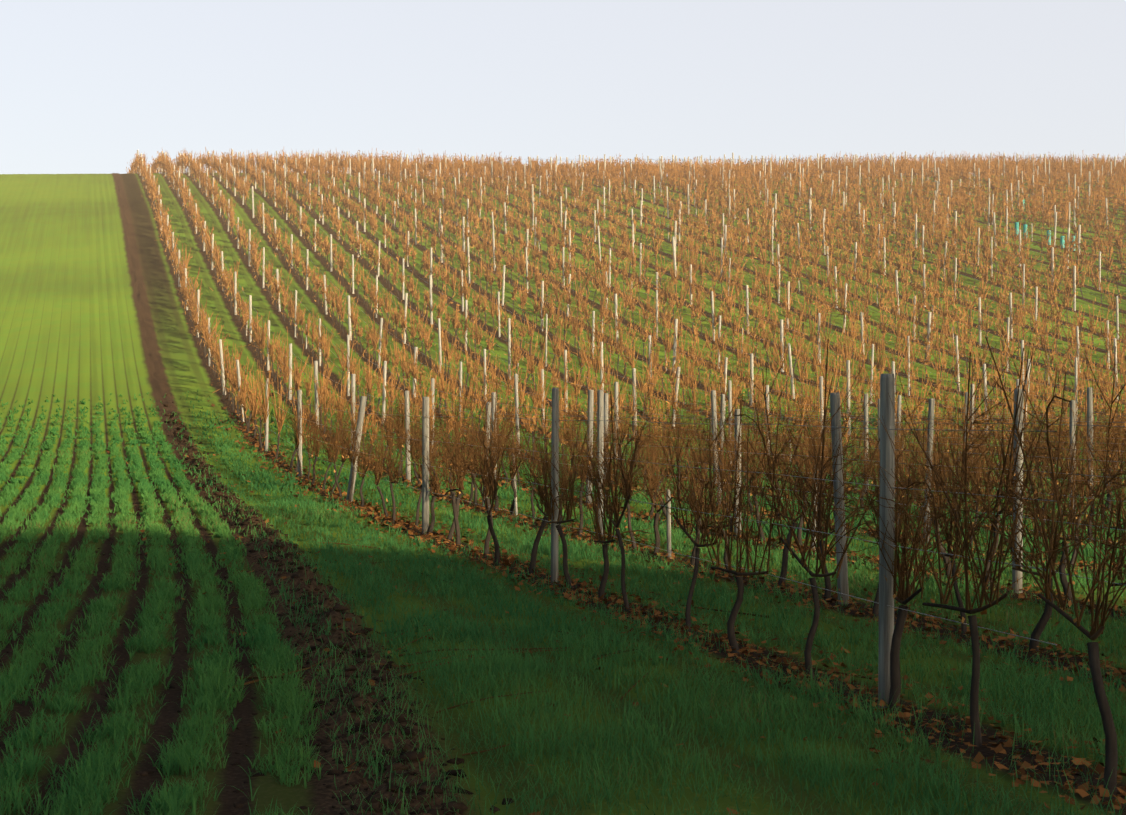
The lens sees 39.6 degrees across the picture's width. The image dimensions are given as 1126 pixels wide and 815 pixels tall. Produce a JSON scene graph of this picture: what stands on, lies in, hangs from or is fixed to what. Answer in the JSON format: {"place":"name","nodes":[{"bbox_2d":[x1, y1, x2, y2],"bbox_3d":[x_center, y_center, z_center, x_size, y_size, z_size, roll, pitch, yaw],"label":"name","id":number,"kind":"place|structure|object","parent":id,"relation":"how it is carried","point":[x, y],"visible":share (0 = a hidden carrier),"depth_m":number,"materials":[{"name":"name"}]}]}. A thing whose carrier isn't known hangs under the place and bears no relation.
{"place":"outdoors","nodes":[
{"label":"outdoors","id":0,"kind":"place"},
{"bbox_2d":[0,173,1125,814],"bbox_3d":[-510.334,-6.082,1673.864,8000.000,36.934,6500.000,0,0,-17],"label":"ground","id":1,"kind":"structure","parent":0,"point":[92,309],"depth_m":40.51,"materials":[{"name":"green plant"}]},
{"bbox_2d":[0,392,290,632],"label":"crop","id":2,"kind":"object","parent":1,"relation":"on","point":[210,602],"visible":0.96,"depth_m":22.12,"materials":[{"name":"green plant"}]},
{"bbox_2d":[0,612,338,814],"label":"crop","id":3,"kind":"object","parent":1,"relation":"on","point":[216,678],"visible":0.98,"depth_m":8.82,"materials":[{"name":"green plant"}]},
{"bbox_2d":[0,394,513,814],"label":"clods","id":4,"kind":"object","parent":1,"relation":"on","point":[462,807],"visible":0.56,"depth_m":9.62,"materials":[{"name":"brown soil"}]},
{"bbox_2d":[107,375,1125,814],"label":"fallen leaves","id":5,"kind":"object","parent":1,"relation":"on","point":[1081,789],"visible":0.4,"depth_m":14.33,"materials":[{"name":"brown plant"}]},
{"bbox_2d":[126,147,1125,472],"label":"vines","id":6,"kind":"object","parent":1,"relation":"on","point":[640,166],"visible":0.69,"depth_m":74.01,"materials":[{"name":"brown plant"}]},
{"bbox_2d":[133,150,1125,707],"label":"posts","id":7,"kind":"object","parent":1,"relation":"on","point":[885,586],"visible":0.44,"depth_m":46.82,"materials":[{"name":"grey wood"}]},
{"bbox_2d":[161,371,1125,657],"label":"turf","id":8,"kind":"structure","parent":1,"relation":"on","point":[427,563],"depth_m":17.08,"materials":[{"name":"green plant"}]},
{"bbox_2d":[246,171,1075,558],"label":"stakes","id":9,"kind":"object","parent":1,"relation":"on","point":[668,505],"visible":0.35,"depth_m":24.78,"materials":[{"name":"grey wood"}]},
{"bbox_2d":[141,155,1125,644],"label":"wires","id":10,"kind":"object","parent":9,"relation":"attached to","point":[795,349],"visible":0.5,"depth_m":54.46,"materials":[{"name":"grey metal"}]},
{"bbox_2d":[236,515,1124,755],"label":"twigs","id":11,"kind":"object","parent":1,"relation":"on","point":[404,674],"visible":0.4,"depth_m":10.68,"materials":[{"name":"brown wood"}]},
{"bbox_2d":[280,329,1125,798],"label":"vines","id":12,"kind":"object","parent":1,"relation":"on","point":[810,453],"visible":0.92,"depth_m":13.60,"materials":[{"name":"brown plant"}]},
{"bbox_2d":[297,399,1123,622],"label":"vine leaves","id":13,"kind":"object","parent":1,"relation":"on","point":[876,536],"visible":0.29,"depth_m":17.43,"materials":[{"name":"brown plant"}]},
{"bbox_2d":[299,621,1125,814],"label":"turf","id":14,"kind":"structure","parent":1,"relation":"on","point":[594,647],"depth_m":8.62,"materials":[{"name":"green plant"}]},
{"bbox_2d":[931,171,1074,250],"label":"shelters","id":15,"kind":"object","parent":1,"relation":"on","point":[1024,231],"visible":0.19,"depth_m":89.22,"materials":[{"name":"teal plastic"}]},
{"bbox_2d":[0,0,1125,176],"label":"sky","id":16,"kind":"structure","parent":0,"point":[86,86],"materials":[{"name":"white"}]}
]}

